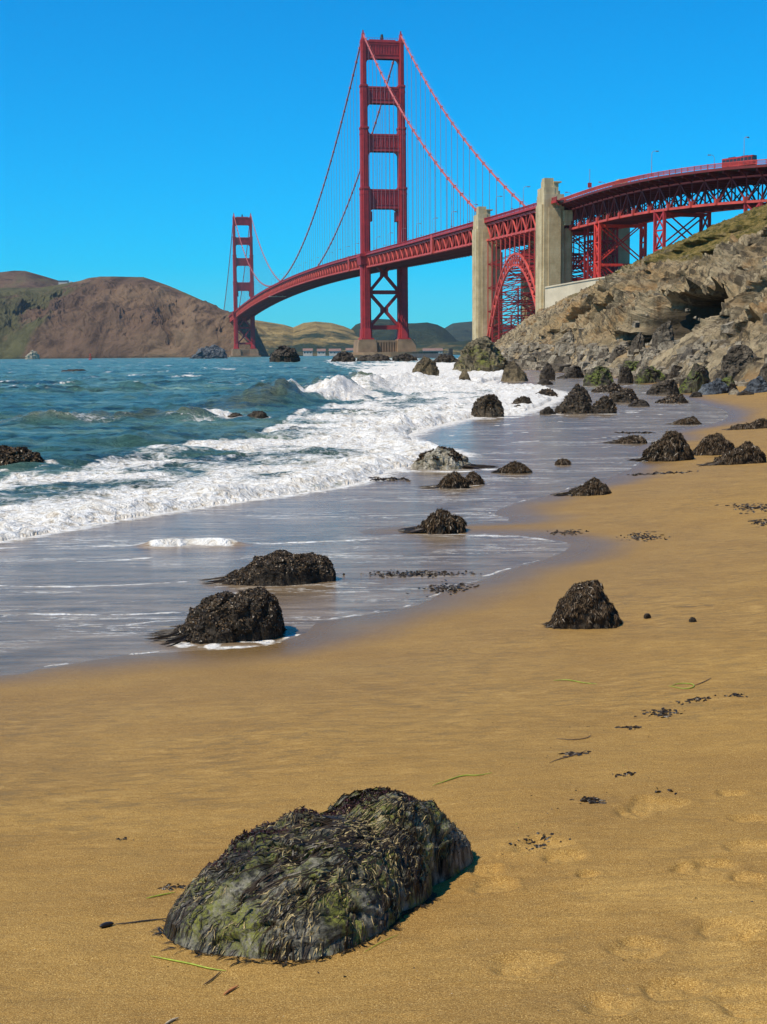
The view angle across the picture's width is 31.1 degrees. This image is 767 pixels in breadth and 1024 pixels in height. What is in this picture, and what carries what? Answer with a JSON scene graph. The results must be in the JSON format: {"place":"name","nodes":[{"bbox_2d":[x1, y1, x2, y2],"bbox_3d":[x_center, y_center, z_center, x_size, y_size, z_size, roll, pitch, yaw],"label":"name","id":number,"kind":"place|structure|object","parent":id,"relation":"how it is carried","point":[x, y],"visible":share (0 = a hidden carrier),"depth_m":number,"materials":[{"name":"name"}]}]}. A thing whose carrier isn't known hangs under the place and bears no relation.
{"place":"outdoors","nodes":[
{"label":"outdoors","id":0,"kind":"place"},
{"bbox_2d":[0,271,58,287],"bbox_3d":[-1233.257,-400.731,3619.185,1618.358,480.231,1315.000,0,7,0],"label":"back hill","id":1,"kind":"structure","parent":0,"point":[17,279],"depth_m":3390.95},
{"bbox_2d":[0,276,271,358],"bbox_3d":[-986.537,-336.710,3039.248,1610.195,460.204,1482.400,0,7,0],"label":"headland","id":2,"kind":"structure","parent":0,"point":[118,317],"depth_m":2476.50,"materials":[{"name":"stone"}]},
{"bbox_2d":[255,320,359,349],"bbox_3d":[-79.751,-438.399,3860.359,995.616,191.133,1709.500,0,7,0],"label":"golden hills","id":3,"kind":"structure","parent":0,"point":[318,335],"depth_m":3340.23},
{"bbox_2d":[0,355,727,675],"bbox_3d":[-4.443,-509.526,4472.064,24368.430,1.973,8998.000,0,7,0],"label":"sea water","id":4,"kind":"structure","parent":0,"point":[141,499],"depth_m":28.04,"materials":[{"name":"liquid"}]},
{"bbox_2d":[0,445,44,465],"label":"mussel rock","id":5,"kind":"object","parent":4,"relation":"in","point":[10,455],"visible":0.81,"depth_m":31.63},
{"bbox_2d":[25,350,39,358],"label":"guano rock","id":6,"kind":"object","parent":4,"relation":"in","point":[32,354],"visible":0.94,"depth_m":1675.32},
{"bbox_2d":[61,369,84,371],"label":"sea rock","id":7,"kind":"object","parent":4,"relation":"in","point":[69,370],"visible":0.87,"depth_m":218.24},
{"bbox_2d":[189,344,227,358],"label":"shore crag","id":8,"kind":"structure","parent":4,"relation":"in","point":[214,351],"depth_m":1158.15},
{"bbox_2d":[227,412,242,417],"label":"sea rock","id":9,"kind":"object","parent":4,"relation":"in","point":[233,415],"visible":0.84,"depth_m":55.41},
{"bbox_2d":[247,410,268,418],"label":"sea rock","id":10,"kind":"object","parent":4,"relation":"in","point":[259,414],"visible":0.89,"depth_m":55.30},
{"bbox_2d":[269,345,299,361],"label":"sea rock","id":11,"kind":"object","parent":4,"relation":"in","point":[284,353],"visible":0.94,"depth_m":468.78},
{"bbox_2d":[303,348,312,355],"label":"house","id":12,"kind":"structure","parent":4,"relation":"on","point":[307,351],"depth_m":2873.16,"materials":[{"name":"beige paint"}]},
{"bbox_2d":[317,349,325,355],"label":"house","id":13,"kind":"structure","parent":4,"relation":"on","point":[321,352],"depth_m":2873.20,"materials":[{"name":"beige paint"}]},
{"bbox_2d":[329,349,340,355],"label":"house","id":14,"kind":"structure","parent":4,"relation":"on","point":[333,352],"depth_m":2873.01,"materials":[{"name":"beige paint"}]},
{"bbox_2d":[331,351,355,361],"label":"sea rock","id":15,"kind":"object","parent":4,"relation":"in","point":[344,356],"visible":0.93,"depth_m":438.42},
{"bbox_2d":[356,353,391,360],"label":"sea rock","id":16,"kind":"object","parent":4,"relation":"in","point":[378,357],"visible":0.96,"depth_m":454.64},
{"bbox_2d":[368,476,410,480],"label":"seaweed clump","id":17,"kind":"object","parent":4,"relation":"on","point":[387,479],"visible":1,"depth_m":28.70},
{"bbox_2d":[392,353,417,361],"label":"sea rock","id":18,"kind":"object","parent":4,"relation":"in","point":[405,357],"visible":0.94,"depth_m":439.88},
{"bbox_2d":[343,569,481,577],"bbox_3d":[0.341,0.727,16.402,1.653,0.028,0.656,0,7,0],"label":"seaweed clump","id":19,"kind":"object","parent":4,"relation":"on","point":[403,574],"visible":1,"depth_m":16.34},
{"bbox_2d":[422,348,442,352],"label":"house","id":20,"kind":"structure","parent":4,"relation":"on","point":[432,349],"depth_m":2875.44,"materials":[{"name":"beige paint"}]},
{"bbox_2d":[406,579,478,596],"bbox_3d":[0.673,0.851,15.306,0.591,0.027,1.089,3,8,31],"label":"seaweed clump","id":21,"kind":"object","parent":4,"relation":"on","point":[443,588],"visible":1,"depth_m":15.32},
{"bbox_2d":[459,369,470,380],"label":"boulder","id":22,"kind":"object","parent":4,"relation":"in","point":[464,374],"visible":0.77,"depth_m":117.75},
{"bbox_2d":[614,431,655,433],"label":"seaweed clump","id":23,"kind":"object","parent":4,"relation":"on","point":[644,432],"visible":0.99,"depth_m":44.50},
{"bbox_2d":[266,341,470,355],"bbox_3d":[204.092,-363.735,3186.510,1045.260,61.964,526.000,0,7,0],"label":"shore","id":24,"kind":"structure","parent":0,"point":[458,347],"depth_m":3039.82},
{"bbox_2d":[0,369,766,1023],"bbox_3d":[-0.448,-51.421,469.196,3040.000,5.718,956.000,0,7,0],"label":"beach sand","id":25,"kind":"structure","parent":0,"point":[182,767],"depth_m":7.49,"materials":[{"name":"sand"}]},
{"bbox_2d":[99,922,113,927],"bbox_3d":[-1.044,1.556,5.197,0.059,0.019,0.021,-6,9,-42],"label":"kelp bulb","id":26,"kind":"object","parent":25,"relation":"on","point":[105,924],"visible":1,"depth_m":5.19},
{"bbox_2d":[113,918,165,924],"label":"kelp stalk","id":27,"kind":"object","parent":25,"relation":"on","point":[140,921],"visible":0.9,"depth_m":5.24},
{"bbox_2d":[157,883,185,889],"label":"seaweed clump","id":28,"kind":"object","parent":25,"relation":"on","point":[175,886],"visible":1,"depth_m":5.68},
{"bbox_2d":[152,956,225,970],"bbox_3d":[-0.680,1.562,4.769,0.331,0.023,0.010,3,8,30],"label":"eelgrass","id":29,"kind":"object","parent":25,"relation":"on","point":[188,963],"visible":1,"depth_m":4.76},
{"bbox_2d":[145,586,286,646],"bbox_3d":[-1.592,0.979,12.818,1.351,0.539,0.950,0,7,0],"label":"mussel rock","id":30,"kind":"object","parent":25,"relation":"on","point":[250,614],"visible":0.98,"depth_m":12.63,"materials":[{"name":"stone"}]},
{"bbox_2d":[223,985,238,994],"bbox_3d":[-0.498,1.559,4.499,0.009,0.010,0.087,3,7,27],"label":"leaf scrap","id":31,"kind":"object","parent":25,"relation":"on","point":[231,989],"visible":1,"depth_m":4.50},
{"bbox_2d":[197,549,335,585],"bbox_3d":[-1.357,0.661,15.999,1.636,0.411,0.821,0,7,0],"label":"mussel rock","id":32,"kind":"object","parent":25,"relation":"on","point":[281,567],"visible":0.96,"depth_m":15.73,"materials":[{"name":"stone"}]},
{"bbox_2d":[150,786,474,966],"bbox_3d":[-0.157,1.365,5.353,0.902,0.415,1.544,5,9,41],"label":"weedy boulder","id":33,"kind":"object","parent":25,"relation":"on","point":[346,872],"visible":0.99,"depth_m":5.07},
{"bbox_2d":[45,708,752,1010],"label":"seaweed crumbs","id":34,"kind":"object","parent":25,"relation":"on","point":[580,803],"visible":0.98,"depth_m":6.99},
{"bbox_2d":[412,356,438,375],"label":"boulder","id":35,"kind":"object","parent":25,"relation":"on","point":[425,365],"visible":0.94,"depth_m":134.46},
{"bbox_2d":[410,348,452,357],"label":"seawall","id":36,"kind":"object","parent":25,"relation":"on","point":[435,355],"visible":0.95,"depth_m":771.45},
{"bbox_2d":[398,508,466,534],"bbox_3d":[0.713,0.164,20.267,1.040,0.490,0.662,1,7,10],"label":"weedy rock","id":37,"kind":"object","parent":25,"relation":"on","point":[440,521],"visible":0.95,"depth_m":20.10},
{"bbox_2d":[419,471,469,488],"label":"weedy rock","id":38,"kind":"object","parent":25,"relation":"on","point":[454,480],"visible":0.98,"depth_m":26.75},
{"bbox_2d":[433,354,457,362],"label":"sea rock","id":39,"kind":"object","parent":25,"relation":"on","point":[446,358],"visible":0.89,"depth_m":351.60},
{"bbox_2d":[410,446,495,469],"bbox_3d":[1.617,-1.224,31.574,2.082,0.616,1.084,0,7,0],"label":"barnacled rock","id":40,"kind":"object","parent":25,"relation":"on","point":[441,458],"visible":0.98,"depth_m":31.24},
{"bbox_2d":[434,773,488,784],"bbox_3d":[0.407,1.427,7.404,0.409,0.014,0.064,-5,8,-35],"label":"eelgrass","id":41,"kind":"object","parent":25,"relation":"on","point":[461,776],"visible":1,"depth_m":7.45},
{"bbox_2d":[465,470,484,484],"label":"weedy rock","id":42,"kind":"object","parent":25,"relation":"on","point":[473,478],"visible":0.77,"depth_m":27.50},
{"bbox_2d":[452,336,507,371],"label":"boulder","id":43,"kind":"object","parent":25,"relation":"on","point":[483,353],"visible":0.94,"depth_m":180.90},
{"bbox_2d":[471,394,503,416],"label":"boulder","id":44,"kind":"object","parent":25,"relation":"on","point":[488,405],"visible":0.87,"depth_m":56.60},
{"bbox_2d":[491,461,532,473],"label":"weedy rock","id":45,"kind":"object","parent":25,"relation":"on","point":[514,467],"visible":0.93,"depth_m":30.02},
{"bbox_2d":[501,360,527,380],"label":"boulder","id":46,"kind":"object","parent":25,"relation":"on","point":[512,371],"visible":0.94,"depth_m":127.92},
{"bbox_2d":[511,396,532,403],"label":"shore rock","id":47,"kind":"object","parent":25,"relation":"on","point":[523,399],"visible":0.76,"depth_m":68.13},
{"bbox_2d":[518,353,535,362],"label":"boulder","id":48,"kind":"object","parent":25,"relation":"on","point":[529,355],"visible":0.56,"depth_m":218.49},
{"bbox_2d":[508,832,570,849],"bbox_3d":[0.665,1.440,6.028,0.244,0.048,0.193,-4,7,-27],"label":"seaweed clump","id":49,"kind":"object","parent":25,"relation":"on","point":[540,845],"visible":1,"depth_m":6.06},
{"bbox_2d":[537,379,552,384],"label":"shore rock","id":50,"kind":"object","parent":25,"relation":"on","point":[544,382],"visible":0.93,"depth_m":113.21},
{"bbox_2d":[539,362,554,379],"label":"shore rock","id":51,"kind":"object","parent":25,"relation":"on","point":[547,371],"visible":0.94,"depth_m":131.65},
{"bbox_2d":[536,388,557,396],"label":"shore rock","id":52,"kind":"object","parent":25,"relation":"on","point":[548,392],"visible":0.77,"depth_m":81.66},
{"bbox_2d":[540,406,555,414],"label":"shore rock","id":53,"kind":"object","parent":25,"relation":"on","point":[547,410],"visible":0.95,"depth_m":58.55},
{"bbox_2d":[554,457,571,464],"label":"weedy rock","id":54,"kind":"object","parent":25,"relation":"on","point":[564,461],"visible":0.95,"depth_m":32.11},
{"bbox_2d":[550,529,588,534],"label":"seaweed clump","id":55,"kind":"object","parent":25,"relation":"on","point":[567,531],"visible":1,"depth_m":19.87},
{"bbox_2d":[563,383,581,400],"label":"shore rock","id":56,"kind":"object","parent":25,"relation":"on","point":[576,388],"visible":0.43,"depth_m":67.55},
{"bbox_2d":[554,391,591,413],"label":"shore rock","id":57,"kind":"object","parent":25,"relation":"on","point":[577,402],"visible":0.9,"depth_m":58.94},
{"bbox_2d":[564,366,583,377],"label":"boulder","id":58,"kind":"object","parent":25,"relation":"on","point":[575,372],"visible":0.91,"depth_m":142.19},
{"bbox_2d":[553,679,594,683],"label":"eelgrass","id":59,"kind":"object","parent":25,"relation":"on","point":[575,681],"visible":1,"depth_m":10.21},
{"bbox_2d":[559,751,590,756],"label":"seaweed clump","id":60,"kind":"object","parent":25,"relation":"on","point":[571,753],"visible":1,"depth_m":7.94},
{"bbox_2d":[550,477,611,495],"bbox_3d":[3.640,-0.439,25.209,1.166,0.438,0.842,0,7,0],"label":"weedy rock","id":61,"kind":"object","parent":25,"relation":"on","point":[594,486],"visible":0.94,"depth_m":24.94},
{"bbox_2d":[544,579,622,629],"bbox_3d":[1.843,0.876,12.700,0.764,0.516,0.572,0,7,0],"label":"weedy rock","id":62,"kind":"object","parent":25,"relation":"on","point":[585,605],"visible":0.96,"depth_m":12.49,"materials":[{"name":"stone"}]},
{"bbox_2d":[580,386,591,402],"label":"shore rock","id":63,"kind":"object","parent":25,"relation":"on","point":[585,391],"visible":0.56,"depth_m":72.02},
{"bbox_2d":[570,796,606,803],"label":"seaweed clump","id":64,"kind":"object","parent":25,"relation":"on","point":[592,800],"visible":1,"depth_m":6.74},
{"bbox_2d":[583,366,613,385],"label":"boulder","id":65,"kind":"object","parent":25,"relation":"on","point":[599,376],"visible":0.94,"depth_m":108.23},
{"bbox_2d":[596,357,608,366],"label":"boulder","id":66,"kind":"object","parent":25,"relation":"on","point":[601,363],"visible":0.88,"depth_m":158.69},
{"bbox_2d":[589,395,617,413],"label":"shore rock","id":67,"kind":"object","parent":25,"relation":"on","point":[606,404],"visible":0.9,"depth_m":58.73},
{"bbox_2d":[591,382,622,392],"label":"shore rock","id":68,"kind":"object","parent":25,"relation":"on","point":[610,387],"visible":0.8,"depth_m":89.88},
{"bbox_2d":[609,387,638,402],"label":"shore rock","id":69,"kind":"object","parent":25,"relation":"on","point":[625,395],"visible":0.88,"depth_m":71.50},
{"bbox_2d":[604,435,646,443],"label":"weed covered rock","id":70,"kind":"object","parent":25,"relation":"on","point":[635,439],"visible":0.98,"depth_m":39.42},
{"bbox_2d":[617,367,633,383],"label":"boulder","id":71,"kind":"object","parent":25,"relation":"on","point":[625,375],"visible":0.91,"depth_m":114.83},
{"bbox_2d":[615,771,635,777],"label":"seaweed clump","id":72,"kind":"object","parent":25,"relation":"on","point":[628,772],"visible":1,"depth_m":7.32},
{"bbox_2d":[614,725,641,729],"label":"seaweed clump","id":73,"kind":"object","parent":25,"relation":"on","point":[631,727],"visible":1,"depth_m":8.60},
{"bbox_2d":[619,360,638,371],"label":"boulder","id":74,"kind":"object","parent":25,"relation":"on","point":[632,365],"visible":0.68,"depth_m":139.11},
{"bbox_2d":[498,339,766,386],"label":"scree","id":75,"kind":"structure","parent":25,"relation":"on","point":[592,352],"depth_m":169.30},
{"bbox_2d":[503,348,766,386],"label":"rubble","id":76,"kind":"object","parent":25,"relation":"on","point":[560,365],"visible":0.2,"depth_m":179.86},
{"bbox_2d":[628,399,649,406],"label":"shore rock","id":77,"kind":"object","parent":25,"relation":"on","point":[639,403],"visible":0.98,"depth_m":66.19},
{"bbox_2d":[620,531,669,541],"bbox_3d":[3.597,0.342,19.143,0.712,0.047,0.869,0,7,0],"label":"seaweed clump","id":78,"kind":"object","parent":25,"relation":"on","point":[636,538],"visible":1,"depth_m":19.11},
{"bbox_2d":[634,366,666,383],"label":"boulder","id":79,"kind":"object","parent":25,"relation":"on","point":[649,374],"visible":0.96,"depth_m":114.33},
{"bbox_2d":[634,707,682,717],"bbox_3d":[1.804,1.302,8.956,0.288,0.030,0.322,3,7,26],"label":"seaweed clump","id":80,"kind":"object","parent":25,"relation":"on","point":[663,711],"visible":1,"depth_m":8.94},
{"bbox_2d":[627,471,691,475],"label":"seaweed clump","id":81,"kind":"object","parent":25,"relation":"on","point":[656,472],"visible":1,"depth_m":29.16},
{"bbox_2d":[630,430,695,461],"bbox_3d":[6.701,-1.518,33.090,1.678,0.928,1.174,0,7,0],"label":"weed covered rock","id":82,"kind":"object","parent":25,"relation":"on","point":[671,445],"visible":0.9,"depth_m":32.78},
{"bbox_2d":[646,379,679,394],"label":"boulder","id":83,"kind":"object","parent":25,"relation":"on","point":[667,387],"visible":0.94,"depth_m":84.05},
{"bbox_2d":[655,393,688,402],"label":"shore rock","id":84,"kind":"object","parent":25,"relation":"on","point":[677,398],"visible":0.88,"depth_m":70.20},
{"bbox_2d":[667,365,682,378],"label":"boulder","id":85,"kind":"object","parent":25,"relation":"on","point":[674,371],"visible":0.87,"depth_m":115.66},
{"bbox_2d":[671,683,694,688],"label":"looped eelgrass","id":86,"kind":"object","parent":25,"relation":"on","point":[684,683],"visible":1,"depth_m":9.76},
{"bbox_2d":[665,416,701,424],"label":"weed covered rock","id":87,"kind":"object","parent":25,"relation":"on","point":[693,420],"visible":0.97,"depth_m":49.46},
{"bbox_2d":[669,695,715,704],"bbox_3d":[2.099,1.262,9.273,0.336,0.032,0.122,-2,7,-15],"label":"seaweed clump","id":88,"kind":"object","parent":25,"relation":"on","point":[696,699],"visible":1,"depth_m":9.27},
{"bbox_2d":[678,363,710,392],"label":"boulder","id":89,"kind":"object","parent":25,"relation":"on","point":[697,378],"visible":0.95,"depth_m":85.76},
{"bbox_2d":[689,391,701,396],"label":"boulder","id":90,"kind":"object","parent":25,"relation":"on","point":[696,394],"visible":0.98,"depth_m":78.31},
{"bbox_2d":[693,432,734,455],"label":"weed covered rock","id":91,"kind":"object","parent":25,"relation":"on","point":[716,443],"visible":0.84,"depth_m":34.04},
{"bbox_2d":[698,378,729,394],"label":"boulder","id":92,"kind":"object","parent":25,"relation":"on","point":[717,386],"visible":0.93,"depth_m":81.23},
{"bbox_2d":[722,376,737,390],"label":"boulder","id":93,"kind":"object","parent":25,"relation":"on","point":[729,381],"visible":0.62,"depth_m":85.07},
{"bbox_2d":[696,441,766,465],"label":"weed covered rock","id":94,"kind":"object","parent":25,"relation":"on","point":[747,452],"visible":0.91,"depth_m":30.51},
{"bbox_2d":[728,388,739,394],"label":"boulder","id":95,"kind":"object","parent":25,"relation":"on","point":[733,391],"visible":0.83,"depth_m":78.70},
{"bbox_2d":[713,344,756,380],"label":"boulder","id":96,"kind":"object","parent":25,"relation":"on","point":[736,359],"visible":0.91,"depth_m":96.30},
{"bbox_2d":[724,693,747,696],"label":"seaweed clump","id":97,"kind":"object","parent":25,"relation":"on","point":[737,695],"visible":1,"depth_m":9.31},
{"bbox_2d":[714,503,766,513],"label":"seaweed clump","id":98,"kind":"object","parent":25,"relation":"on","point":[750,507],"visible":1,"depth_m":21.18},
{"bbox_2d":[722,418,766,429],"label":"weed covered rock","id":99,"kind":"object","parent":25,"relation":"on","point":[761,423],"visible":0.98,"depth_m":43.99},
{"bbox_2d":[736,390,753,395],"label":"boulder","id":100,"kind":"object","parent":25,"relation":"on","point":[745,392],"visible":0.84,"depth_m":76.73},
{"bbox_2d":[743,376,766,392],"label":"boulder","id":101,"kind":"object","parent":25,"relation":"on","point":[758,384],"visible":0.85,"depth_m":78.41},
{"bbox_2d":[748,519,766,527],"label":"seaweed clump","id":102,"kind":"object","parent":25,"relation":"on","point":[757,521],"visible":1,"depth_m":19.78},
{"bbox_2d":[758,363,766,380],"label":"boulder","id":103,"kind":"object","parent":25,"relation":"on","point":[763,372],"visible":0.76,"depth_m":88.83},
{"bbox_2d":[0,0,766,328],"label":"sky","id":104,"kind":"structure","parent":0,"point":[133,133],"materials":[{"name":"blue"}]},
{"bbox_2d":[351,319,458,344],"bbox_3d":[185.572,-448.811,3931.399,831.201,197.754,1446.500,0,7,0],"label":"wooded hills","id":105,"kind":"structure","parent":0,"point":[425,333],"depth_m":3527.48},
{"bbox_2d":[445,321,516,340],"bbox_3d":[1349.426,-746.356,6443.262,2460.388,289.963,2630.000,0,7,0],"label":"distant hills","id":106,"kind":"structure","parent":0,"point":[461,331],"depth_m":5808.96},
{"bbox_2d":[494,203,766,381],"bbox_3d":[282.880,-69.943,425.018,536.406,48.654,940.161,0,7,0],"label":"cliff","id":107,"kind":"structure","parent":0,"point":[710,290],"depth_m":176.26,"materials":[{"name":"stone"}]},
{"bbox_2d":[554,329,575,351],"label":"boulder","id":108,"kind":"object","parent":107,"relation":"on","point":[568,337],"visible":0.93,"depth_m":205.70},
{"bbox_2d":[545,277,604,307],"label":"retaining wall","id":109,"kind":"structure","parent":107,"relation":"on","point":[555,293],"depth_m":530.61,"materials":[{"name":"concrete"}]},
{"bbox_2d":[607,344,626,362],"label":"boulder","id":110,"kind":"object","parent":107,"relation":"on","point":[619,350],"visible":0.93,"depth_m":158.04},
{"bbox_2d":[628,332,644,354],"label":"boulder","id":111,"kind":"object","parent":107,"relation":"on","point":[637,342],"visible":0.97,"depth_m":154.88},
{"bbox_2d":[509,256,766,355],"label":"loose rocks","id":112,"kind":"object","parent":107,"relation":"on","point":[726,328],"visible":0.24,"depth_m":143.31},
{"bbox_2d":[640,350,658,366],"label":"boulder","id":113,"kind":"object","parent":107,"relation":"on","point":[652,353],"visible":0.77,"depth_m":135.82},
{"bbox_2d":[652,321,673,346],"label":"boulder","id":114,"kind":"object","parent":107,"relation":"on","point":[663,333],"visible":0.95,"depth_m":144.11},
{"bbox_2d":[669,360,679,372],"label":"boulder","id":115,"kind":"object","parent":107,"relation":"on","point":[676,362],"visible":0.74,"depth_m":120.54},
{"bbox_2d":[688,348,713,367],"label":"boulder","id":116,"kind":"object","parent":107,"relation":"on","point":[702,355],"visible":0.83,"depth_m":110.87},
{"bbox_3d":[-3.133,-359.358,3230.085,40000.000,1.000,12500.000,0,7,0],"label":"seabed","id":117,"kind":"structure","parent":0,"visible":0},
{"bbox_2d":[224,30,766,357],"bbox_3d":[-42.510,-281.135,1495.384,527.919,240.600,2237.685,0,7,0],"label":"suspension bridge","id":118,"kind":"structure","parent":117,"relation":"on","point":[546,230],"depth_m":664.34,"materials":[{"name":"orange paint"}]},
{"bbox_2d":[351,352,437,356],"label":"fender wall","id":119,"kind":"structure","parent":118,"relation":"attached to","point":[390,354],"depth_m":993.23,"materials":[{"name":"concrete"}]},
{"bbox_2d":[722,155,756,167],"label":"bus","id":120,"kind":"object","parent":118,"relation":"on","point":[742,158],"visible":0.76,"depth_m":427.89,"materials":[{"name":"orange paint"}]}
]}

